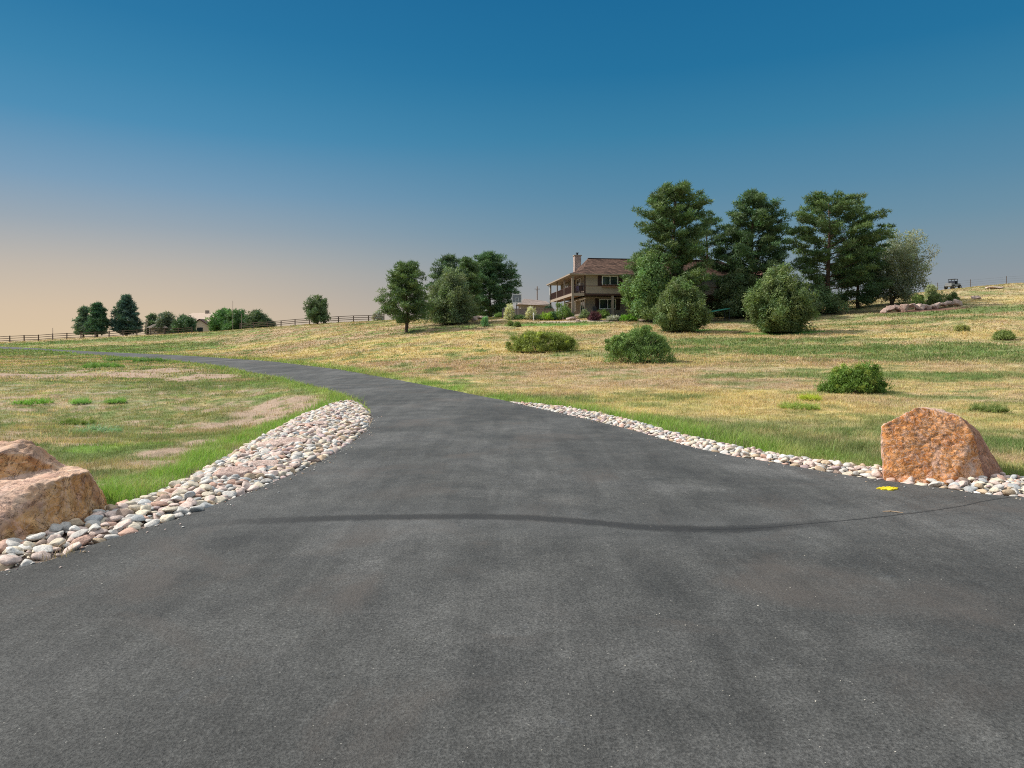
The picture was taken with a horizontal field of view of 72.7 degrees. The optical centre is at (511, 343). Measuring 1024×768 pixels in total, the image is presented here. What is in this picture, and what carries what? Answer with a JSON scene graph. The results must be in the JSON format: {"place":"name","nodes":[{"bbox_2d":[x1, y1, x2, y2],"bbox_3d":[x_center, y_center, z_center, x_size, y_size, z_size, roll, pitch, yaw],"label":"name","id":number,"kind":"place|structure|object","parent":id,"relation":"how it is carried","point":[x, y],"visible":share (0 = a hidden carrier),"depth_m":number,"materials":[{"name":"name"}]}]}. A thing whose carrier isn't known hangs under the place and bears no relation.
{"place":"outdoors","nodes":[
{"label":"outdoors","id":0,"kind":"place"},
{"bbox_2d":[0,346,1023,767],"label":"driveway","id":1,"kind":"structure","parent":0,"point":[426,576],"depth_m":5.10,"materials":[{"name":"grey asphalt"}]},
{"bbox_2d":[0,284,1023,571],"bbox_3d":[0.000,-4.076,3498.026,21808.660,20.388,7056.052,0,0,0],"label":"ground","id":2,"kind":"structure","parent":0,"point":[284,400],"depth_m":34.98,"materials":[{"name":"green plant"}]},
{"bbox_2d":[0,539,7,553],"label":"cobble","id":3,"kind":"object","parent":2,"relation":"on","point":[3,545],"visible":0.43,"depth_m":6.61,"materials":[{"name":"stone"}]},
{"bbox_2d":[0,564,13,570],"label":"cobble","id":4,"kind":"object","parent":2,"relation":"on","point":[3,567],"visible":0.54,"depth_m":6.22,"materials":[{"name":"stone"}]},
{"bbox_2d":[0,555,21,565],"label":"cobble","id":5,"kind":"object","parent":4,"relation":"on","point":[6,560],"visible":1,"depth_m":6.26,"materials":[{"name":"stone"}]},
{"bbox_2d":[2,546,24,555],"bbox_3d":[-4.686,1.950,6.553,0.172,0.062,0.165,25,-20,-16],"label":"cobble","id":6,"kind":"object","parent":2,"relation":"on","point":[10,549],"visible":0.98,"depth_m":6.52,"materials":[{"name":"stone"}]},
{"bbox_2d":[6,395,56,404],"bbox_3d":[-18.657,2.217,27.204,1.499,0.469,1.562,0,0,17],"label":"weed clump","id":7,"kind":"object","parent":2,"relation":"on","point":[31,401],"visible":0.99,"depth_m":27.04,"materials":[{"name":"green plant"}]},
{"bbox_2d":[26,532,45,541],"bbox_3d":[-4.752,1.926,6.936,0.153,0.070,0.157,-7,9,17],"label":"cobble","id":8,"kind":"object","parent":2,"relation":"on","point":[34,537],"visible":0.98,"depth_m":6.89,"materials":[{"name":"stone"}]},
{"bbox_2d":[30,551,50,559],"bbox_3d":[-4.431,1.994,6.563,0.175,0.083,0.186,12,4,-27],"label":"cobble","id":9,"kind":"object","parent":2,"relation":"on","point":[36,556],"visible":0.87,"depth_m":6.51,"materials":[{"name":"stone"}]},
{"bbox_2d":[33,545,52,551],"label":"cobble","id":10,"kind":"object","parent":9,"relation":"on","point":[38,548],"visible":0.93,"depth_m":6.61,"materials":[{"name":"stone"}]},
{"bbox_2d":[45,530,56,535],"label":"cobble","id":11,"kind":"object","parent":2,"relation":"on","point":[48,532],"visible":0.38,"depth_m":7.11,"materials":[{"name":"stone"}]},
{"bbox_2d":[48,523,63,531],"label":"cobble","id":12,"kind":"object","parent":11,"relation":"on","point":[54,527],"visible":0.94,"depth_m":7.17,"materials":[{"name":"stone"}]},
{"bbox_2d":[0,439,107,540],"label":"boulder","id":13,"kind":"object","parent":2,"relation":"on","point":[42,489],"visible":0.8,"depth_m":7.60,"materials":[{"name":"brown stone"}]},
{"bbox_2d":[62,542,81,553],"bbox_3d":[-4.299,2.005,6.783,0.204,0.072,0.194,-32,13,-22],"label":"cobble","id":14,"kind":"object","parent":2,"relation":"on","point":[74,547],"visible":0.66,"depth_m":6.76,"materials":[{"name":"stone"}]},
{"bbox_2d":[51,416,100,425],"bbox_3d":[-14.234,2.519,22.728,1.584,0.470,1.382,0,0,0],"label":"weed clump","id":15,"kind":"object","parent":2,"relation":"on","point":[72,421],"visible":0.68,"depth_m":22.57,"materials":[{"name":"green plant"}]},
{"bbox_2d":[70,305,89,337],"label":"spruce","id":16,"kind":"object","parent":2,"relation":"on","point":[82,316],"visible":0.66,"depth_m":163.99,"materials":[{"name":"green plant"}]},
{"bbox_2d":[68,397,93,403],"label":"weed clump","id":17,"kind":"object","parent":2,"relation":"on","point":[78,401],"visible":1,"depth_m":27.43,"materials":[{"name":"green plant"}]},
{"bbox_2d":[70,535,92,545],"bbox_3d":[-4.329,1.984,6.999,0.210,0.099,0.141,-18,20,-21],"label":"cobble","id":18,"kind":"object","parent":2,"relation":"on","point":[84,540],"visible":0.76,"depth_m":6.97,"materials":[{"name":"stone"}]},
{"bbox_2d":[84,520,100,526],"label":"cobble","id":19,"kind":"object","parent":2,"relation":"on","point":[91,522],"visible":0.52,"depth_m":7.51,"materials":[{"name":"stone"}]},
{"bbox_2d":[84,515,102,521],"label":"cobble","id":20,"kind":"object","parent":19,"relation":"on","point":[96,517],"visible":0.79,"depth_m":7.60,"materials":[{"name":"stone"}]},
{"bbox_2d":[79,301,109,335],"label":"spruce","id":21,"kind":"object","parent":2,"relation":"on","point":[97,315],"visible":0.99,"depth_m":156.95,"materials":[{"name":"green plant"}]},
{"bbox_2d":[68,421,123,434],"bbox_3d":[-11.123,2.283,18.643,1.459,0.488,1.264,0,0,-35],"label":"weed clump","id":22,"kind":"object","parent":2,"relation":"on","point":[92,427],"visible":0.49,"depth_m":18.75,"materials":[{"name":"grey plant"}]},
{"bbox_2d":[0,327,192,341],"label":"rail fence","id":23,"kind":"object","parent":2,"relation":"on","point":[109,335],"visible":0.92,"depth_m":139.48,"materials":[{"name":"brown wood"}]},
{"bbox_2d":[89,528,107,535],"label":"cobble","id":24,"kind":"object","parent":2,"relation":"on","point":[98,531],"visible":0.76,"depth_m":7.29,"materials":[{"name":"stone"}]},
{"bbox_2d":[75,361,124,367],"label":"weed clump","id":25,"kind":"object","parent":2,"relation":"on","point":[97,365],"visible":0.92,"depth_m":55.39,"materials":[{"name":"green plant"}]},
{"bbox_2d":[105,521,116,527],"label":"cobble","id":26,"kind":"object","parent":2,"relation":"on","point":[112,523],"visible":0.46,"depth_m":7.57,"materials":[{"name":"stone"}]},
{"bbox_2d":[105,515,123,521],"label":"cobble","id":27,"kind":"object","parent":26,"relation":"on","point":[115,518],"visible":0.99,"depth_m":7.64,"materials":[{"name":"stone"}]},
{"bbox_2d":[103,397,126,402],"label":"weed clump","id":28,"kind":"object","parent":2,"relation":"on","point":[119,400],"visible":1,"depth_m":27.84,"materials":[{"name":"green plant"}]},
{"bbox_2d":[111,525,123,531],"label":"cobble","id":29,"kind":"object","parent":2,"relation":"on","point":[121,527],"visible":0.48,"depth_m":7.46,"materials":[{"name":"stone"}]},
{"bbox_2d":[115,519,131,529],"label":"cobble","id":30,"kind":"object","parent":29,"relation":"on","point":[126,522],"visible":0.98,"depth_m":7.51,"materials":[{"name":"stone"}]},
{"bbox_2d":[102,356,134,360],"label":"weed clump","id":31,"kind":"object","parent":2,"relation":"on","point":[116,359],"visible":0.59,"depth_m":70.70,"materials":[{"name":"green plant"}]},
{"bbox_2d":[103,293,145,335],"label":"spruce","id":32,"kind":"object","parent":2,"relation":"on","point":[125,314],"visible":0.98,"depth_m":158.75,"materials":[{"name":"green plant"}]},
{"bbox_2d":[116,508,133,517],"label":"cobble","id":33,"kind":"object","parent":2,"relation":"on","point":[123,512],"visible":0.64,"depth_m":7.86,"materials":[{"name":"stone"}]},
{"bbox_2d":[118,517,133,522],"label":"cobble","id":34,"kind":"object","parent":2,"relation":"on","point":[125,518],"visible":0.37,"depth_m":7.68,"materials":[{"name":"stone"}]},
{"bbox_2d":[131,514,144,521],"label":"cobble","id":35,"kind":"object","parent":34,"relation":"on","point":[136,518],"visible":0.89,"depth_m":7.74,"materials":[{"name":"stone"}]},
{"bbox_2d":[118,527,138,535],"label":"cobble","id":36,"kind":"object","parent":2,"relation":"on","point":[129,530],"visible":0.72,"depth_m":7.36,"materials":[{"name":"stone"}]},
{"bbox_2d":[144,312,157,334],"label":"leafy tree","id":37,"kind":"object","parent":2,"relation":"on","point":[152,318],"visible":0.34,"depth_m":164.14,"materials":[{"name":"green plant"}]},
{"bbox_2d":[132,356,171,361],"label":"weed clump","id":38,"kind":"object","parent":2,"relation":"on","point":[143,359],"visible":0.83,"depth_m":65.77,"materials":[{"name":"green plant"}]},
{"bbox_2d":[144,519,159,527],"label":"cobble","id":39,"kind":"object","parent":2,"relation":"on","point":[153,522],"visible":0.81,"depth_m":7.69,"materials":[{"name":"stone"}]},
{"bbox_2d":[149,311,176,333],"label":"leafy tree","id":40,"kind":"object","parent":2,"relation":"on","point":[166,318],"visible":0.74,"depth_m":158.72,"materials":[{"name":"green plant"}]},
{"bbox_2d":[159,514,174,522],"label":"cobble","id":41,"kind":"object","parent":2,"relation":"on","point":[165,518],"visible":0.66,"depth_m":7.88,"materials":[{"name":"stone"}]},
{"bbox_2d":[172,506,190,514],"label":"cobble","id":42,"kind":"object","parent":2,"relation":"on","point":[182,510],"visible":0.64,"depth_m":8.21,"materials":[{"name":"stone"}]},
{"bbox_2d":[169,313,197,332],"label":"leafy tree","id":43,"kind":"object","parent":2,"relation":"on","point":[184,323],"visible":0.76,"depth_m":154.72,"materials":[{"name":"green plant"}]},
{"bbox_2d":[188,310,213,331],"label":"distant house","id":44,"kind":"structure","parent":2,"relation":"on","point":[201,323],"depth_m":170.14,"materials":[{"name":"paint"}]},
{"bbox_2d":[204,308,231,331],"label":"leafy tree","id":45,"kind":"object","parent":2,"relation":"on","point":[217,320],"visible":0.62,"depth_m":163.22,"materials":[{"name":"green plant"}]},
{"bbox_2d":[212,466,255,478],"bbox_3d":[-4.142,1.956,10.352,0.452,0.182,0.714,7,8,38],"label":"slab rock","id":46,"kind":"object","parent":2,"relation":"on","point":[230,471],"visible":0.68,"depth_m":10.32,"materials":[{"name":"stone"}]},
{"bbox_2d":[221,308,247,329],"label":"leafy tree","id":47,"kind":"object","parent":2,"relation":"on","point":[233,320],"visible":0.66,"depth_m":158.21,"materials":[{"name":"green plant"}]},
{"bbox_2d":[242,309,268,328],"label":"leafy tree","id":48,"kind":"object","parent":2,"relation":"on","point":[255,315],"visible":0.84,"depth_m":156.74,"materials":[{"name":"green plant"}]},
{"bbox_2d":[245,460,279,465],"bbox_3d":[-4.029,1.971,11.211,0.574,0.169,0.364,-4,7,-23],"label":"slab rock","id":49,"kind":"object","parent":2,"relation":"on","point":[270,462],"visible":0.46,"depth_m":11.21,"materials":[{"name":"stone"}]},
{"bbox_2d":[256,437,306,446],"bbox_3d":[-4.431,1.956,13.380,1.020,0.181,0.642,-4,8,-29],"label":"slab rock","id":50,"kind":"object","parent":2,"relation":"on","point":[284,441],"visible":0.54,"depth_m":13.40,"materials":[{"name":"stone"}]},
{"bbox_2d":[239,314,383,328],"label":"rail fence","id":51,"kind":"object","parent":2,"relation":"on","point":[338,318],"visible":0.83,"depth_m":136.22,"materials":[{"name":"brown wood"}]},
{"bbox_2d":[303,294,331,323],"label":"leafy tree","id":52,"kind":"object","parent":2,"relation":"on","point":[317,313],"visible":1,"depth_m":131.02,"materials":[{"name":"green plant"}]},
{"bbox_2d":[371,309,383,320],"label":"leafy tree","id":53,"kind":"object","parent":2,"relation":"on","point":[376,313],"visible":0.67,"depth_m":139.54,"materials":[{"name":"green plant"}]},
{"bbox_2d":[372,260,434,331],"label":"pine tree","id":54,"kind":"object","parent":2,"relation":"on","point":[404,286],"visible":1,"depth_m":77.25,"materials":[{"name":"green plant"}]},
{"bbox_2d":[423,253,467,319],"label":"pine tree","id":55,"kind":"object","parent":2,"relation":"on","point":[448,260],"visible":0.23,"depth_m":92.42,"materials":[{"name":"green plant"}]},
{"bbox_2d":[418,266,481,323],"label":"leafy tree","id":56,"kind":"object","parent":2,"relation":"on","point":[450,296],"visible":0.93,"depth_m":83.50,"materials":[{"name":"green plant"}]},
{"bbox_2d":[458,255,485,318],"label":"pine tree","id":57,"kind":"object","parent":2,"relation":"on","point":[471,265],"visible":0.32,"depth_m":95.22,"materials":[{"name":"green plant"}]},
{"bbox_2d":[471,250,522,316],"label":"pine tree","id":58,"kind":"object","parent":2,"relation":"on","point":[494,270],"visible":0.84,"depth_m":102.73,"materials":[{"name":"green plant"}]},
{"bbox_2d":[502,303,515,319],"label":"plume grass","id":59,"kind":"object","parent":2,"relation":"on","point":[508,313],"depth_m":86.20,"materials":[{"name":"grey plant"}]},
{"bbox_2d":[0,283,1023,383],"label":"hillside grass","id":60,"kind":"structure","parent":2,"relation":"on","point":[220,369],"depth_m":58.30,"materials":[{"name":"green plant"}]},
{"bbox_2d":[6,400,1023,574],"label":"river gravel","id":61,"kind":"structure","parent":2,"relation":"on","point":[345,421],"depth_m":13.04,"materials":[{"name":"stone"}]},
{"bbox_2d":[67,518,84,525],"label":"cobble","id":62,"kind":"object","parent":61,"relation":"on","point":[77,521],"visible":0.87,"depth_m":7.42,"materials":[{"name":"stone"}]},
{"bbox_2d":[512,294,521,308],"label":"basketball hoop","id":63,"kind":"object","parent":2,"relation":"on","point":[516,298],"visible":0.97,"depth_m":100.00,"materials":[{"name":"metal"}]},
{"bbox_2d":[502,309,553,317],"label":"yard wall","id":64,"kind":"structure","parent":2,"relation":"on","point":[520,311],"depth_m":94.99,"materials":[{"name":"grey wood"}]},
{"bbox_2d":[524,306,536,318],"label":"plume grass","id":65,"kind":"object","parent":2,"relation":"on","point":[530,312],"depth_m":86.15,"materials":[{"name":"grey plant"}]},
{"bbox_2d":[517,299,551,314],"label":"neighbour house","id":66,"kind":"structure","parent":2,"relation":"on","point":[537,304],"depth_m":125.16,"materials":[{"name":"paint"}]},
{"bbox_2d":[505,328,579,351],"bbox_3d":[2.274,-0.332,51.572,5.748,2.013,3.562,0,0,0],"label":"meadow shrub","id":67,"kind":"object","parent":2,"relation":"on","point":[529,340],"visible":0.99,"depth_m":50.85,"materials":[{"name":"green plant"}]},
{"bbox_2d":[538,311,554,319],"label":"garden shrub","id":68,"kind":"object","parent":2,"relation":"on","point":[545,316],"visible":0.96,"depth_m":85.80,"materials":[{"name":"green plant"}]},
{"bbox_2d":[554,303,570,319],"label":"garden shrub","id":69,"kind":"object","parent":2,"relation":"on","point":[565,310],"visible":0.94,"depth_m":86.12,"materials":[{"name":"green plant"}]},
{"bbox_2d":[577,307,589,317],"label":"garden shrub","id":70,"kind":"object","parent":2,"relation":"on","point":[584,314],"visible":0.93,"depth_m":86.53,"materials":[{"name":"green plant"}]},
{"bbox_2d":[587,311,602,320],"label":"garden shrub","id":71,"kind":"object","parent":2,"relation":"on","point":[594,315],"visible":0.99,"depth_m":82.57,"materials":[{"name":"purple plant"}]},
{"bbox_2d":[618,313,639,320],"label":"garden shrub","id":72,"kind":"object","parent":2,"relation":"on","point":[629,317],"visible":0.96,"depth_m":82.01,"materials":[{"name":"green plant"}]},
{"bbox_2d":[602,321,675,362],"bbox_3d":[7.583,-0.097,41.706,4.561,2.622,3.496,0,0,0],"label":"meadow shrub","id":73,"kind":"object","parent":2,"relation":"on","point":[643,342],"visible":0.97,"depth_m":40.88,"materials":[{"name":"green plant"}]},
{"bbox_2d":[617,250,668,321],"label":"leafy tree","id":74,"kind":"object","parent":2,"relation":"on","point":[647,288],"visible":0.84,"depth_m":79.83,"materials":[{"name":"green plant"}]},
{"bbox_2d":[546,253,762,315],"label":"house","id":75,"kind":"structure","parent":2,"relation":"on","point":[598,279],"depth_m":89.25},
{"bbox_2d":[599,299,615,308],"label":"window","id":76,"kind":"structure","parent":75,"relation":"in","point":[603,303],"depth_m":89.16,"materials":[{"name":"white glass"}]},
{"bbox_2d":[602,276,617,284],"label":"window","id":77,"kind":"structure","parent":75,"relation":"in","point":[606,280],"depth_m":87.59,"materials":[{"name":"white glass"}]},
{"bbox_2d":[619,178,722,297],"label":"pine tree","id":78,"kind":"object","parent":2,"relation":"on","point":[681,250],"visible":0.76,"depth_m":82.20,"materials":[{"name":"green plant"}]},
{"bbox_2d":[639,275,714,331],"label":"juniper","id":79,"kind":"object","parent":2,"relation":"on","point":[681,302],"visible":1,"depth_m":67.55,"materials":[{"name":"green plant"}]},
{"bbox_2d":[689,209,731,297],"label":"pine tree","id":80,"kind":"object","parent":2,"relation":"on","point":[715,238],"visible":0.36,"depth_m":90.78,"materials":[{"name":"green plant"}]},
{"bbox_2d":[710,266,760,317],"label":"leafy tree","id":81,"kind":"object","parent":2,"relation":"on","point":[734,287],"visible":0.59,"depth_m":84.68,"materials":[{"name":"green plant"}]},
{"bbox_2d":[703,188,794,313],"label":"pine tree","id":82,"kind":"object","parent":2,"relation":"on","point":[743,239],"visible":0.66,"depth_m":87.39,"materials":[{"name":"green plant"}]},
{"bbox_2d":[741,261,820,332],"bbox_3d":[25.392,-4.218,65.888,7.052,7.270,7.221,0,0,-33],"label":"juniper","id":83,"kind":"object","parent":2,"relation":"on","point":[779,300],"visible":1,"depth_m":64.61,"materials":[{"name":"green plant"}]},
{"bbox_2d":[776,399,821,409],"bbox_3d":[8.526,1.818,20.639,1.354,0.443,1.330,0,0,0],"label":"weed clump","id":84,"kind":"object","parent":2,"relation":"on","point":[806,405],"visible":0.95,"depth_m":20.45,"materials":[{"name":"green plant"}]},
{"bbox_2d":[797,392,821,400],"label":"weed clump","id":85,"kind":"object","parent":2,"relation":"on","point":[807,396],"visible":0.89,"depth_m":23.07,"materials":[{"name":"yellow plant"}]},
{"bbox_2d":[804,280,853,313],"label":"leafy tree","id":86,"kind":"object","parent":2,"relation":"on","point":[826,301],"visible":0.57,"depth_m":85.40,"materials":[{"name":"green plant"}]},
{"bbox_2d":[784,189,897,289],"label":"pine tree","id":87,"kind":"object","parent":2,"relation":"on","point":[819,204],"visible":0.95,"depth_m":87.81,"materials":[{"name":"green plant"}]},
{"bbox_2d":[814,358,894,392],"bbox_3d":[12.773,1.194,26.214,2.780,1.482,2.284,0,0,0],"label":"meadow shrub","id":88,"kind":"object","parent":2,"relation":"on","point":[864,377],"visible":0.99,"depth_m":25.70,"materials":[{"name":"green plant"}]},
{"bbox_2d":[823,234,894,307],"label":"pine tree","id":89,"kind":"object","parent":2,"relation":"on","point":[871,289],"visible":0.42,"depth_m":90.18,"materials":[{"name":"green plant"}]},
{"bbox_2d":[860,228,939,304],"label":"leafy tree","id":90,"kind":"object","parent":2,"relation":"on","point":[908,265],"visible":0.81,"depth_m":91.29,"materials":[{"name":"green plant"}]},
{"bbox_2d":[908,292,926,303],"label":"garden shrub","id":91,"kind":"object","parent":2,"relation":"on","point":[919,298],"visible":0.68,"depth_m":87.30,"materials":[{"name":"green plant"}]},
{"bbox_2d":[924,284,938,296],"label":"garden shrub","id":92,"kind":"object","parent":2,"relation":"on","point":[927,293],"visible":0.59,"depth_m":99.10,"materials":[{"name":"green plant"}]},
{"bbox_2d":[925,290,948,304],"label":"garden shrub","id":93,"kind":"object","parent":2,"relation":"on","point":[934,297],"visible":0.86,"depth_m":86.95,"materials":[{"name":"green plant"}]},
{"bbox_2d":[881,407,1002,484],"bbox_3d":[6.692,1.577,10.626,2.454,1.236,1.534,0,0,0],"label":"boulder","id":94,"kind":"object","parent":2,"relation":"on","point":[921,444],"visible":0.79,"depth_m":10.20,"materials":[{"name":"brown stone"}]},
{"bbox_2d":[943,290,960,300],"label":"garden shrub","id":95,"kind":"object","parent":2,"relation":"on","point":[951,297],"visible":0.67,"depth_m":86.63,"materials":[{"name":"green plant"}]},
{"bbox_2d":[944,279,961,288],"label":"utility vehicle","id":96,"kind":"object","parent":2,"relation":"on","point":[951,284],"visible":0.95,"depth_m":123.64,"materials":[{"name":"grey metal"}]},
{"bbox_2d":[953,323,970,330],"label":"tuft","id":97,"kind":"object","parent":2,"relation":"on","point":[961,327],"visible":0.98,"depth_m":60.58,"materials":[{"name":"green plant"}]},
{"bbox_2d":[966,401,1013,412],"bbox_3d":[13.508,1.800,19.740,1.208,0.450,1.122,0,0,28],"label":"weed clump","id":98,"kind":"object","parent":2,"relation":"on","point":[993,408],"visible":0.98,"depth_m":19.55,"materials":[{"name":"green plant"}]},
{"bbox_2d":[990,328,1017,339],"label":"tuft","id":99,"kind":"object","parent":2,"relation":"on","point":[1003,334],"visible":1,"depth_m":53.56,"materials":[{"name":"green plant"}]},
{"bbox_2d":[1002,489,1015,495],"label":"cobble","id":100,"kind":"object","parent":2,"relation":"on","point":[1006,492],"visible":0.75,"depth_m":9.23,"materials":[{"name":"stone"}]},
{"bbox_2d":[0,0,1023,341],"label":"sky","id":101,"kind":"structure","parent":0,"point":[187,157],"materials":[{"name":"blue"}]},
{"label":"cobble","id":102,"kind":"object","parent":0,"visible":0},
{"bbox_2d":[70,529,88,538],"bbox_3d":[-4.440,1.945,7.135,0.151,0.061,0.188,-2,18,45],"label":"cobble","id":103,"kind":"object","parent":102,"relation":"on","point":[77,534],"visible":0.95,"depth_m":7.10,"materials":[{"name":"stone"}]},
{"label":"cobble","id":104,"kind":"object","parent":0,"visible":0},
{"bbox_2d":[48,538,65,546],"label":"cobble","id":105,"kind":"object","parent":104,"relation":"on","point":[57,542],"visible":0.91,"depth_m":6.81,"materials":[{"name":"stone"}]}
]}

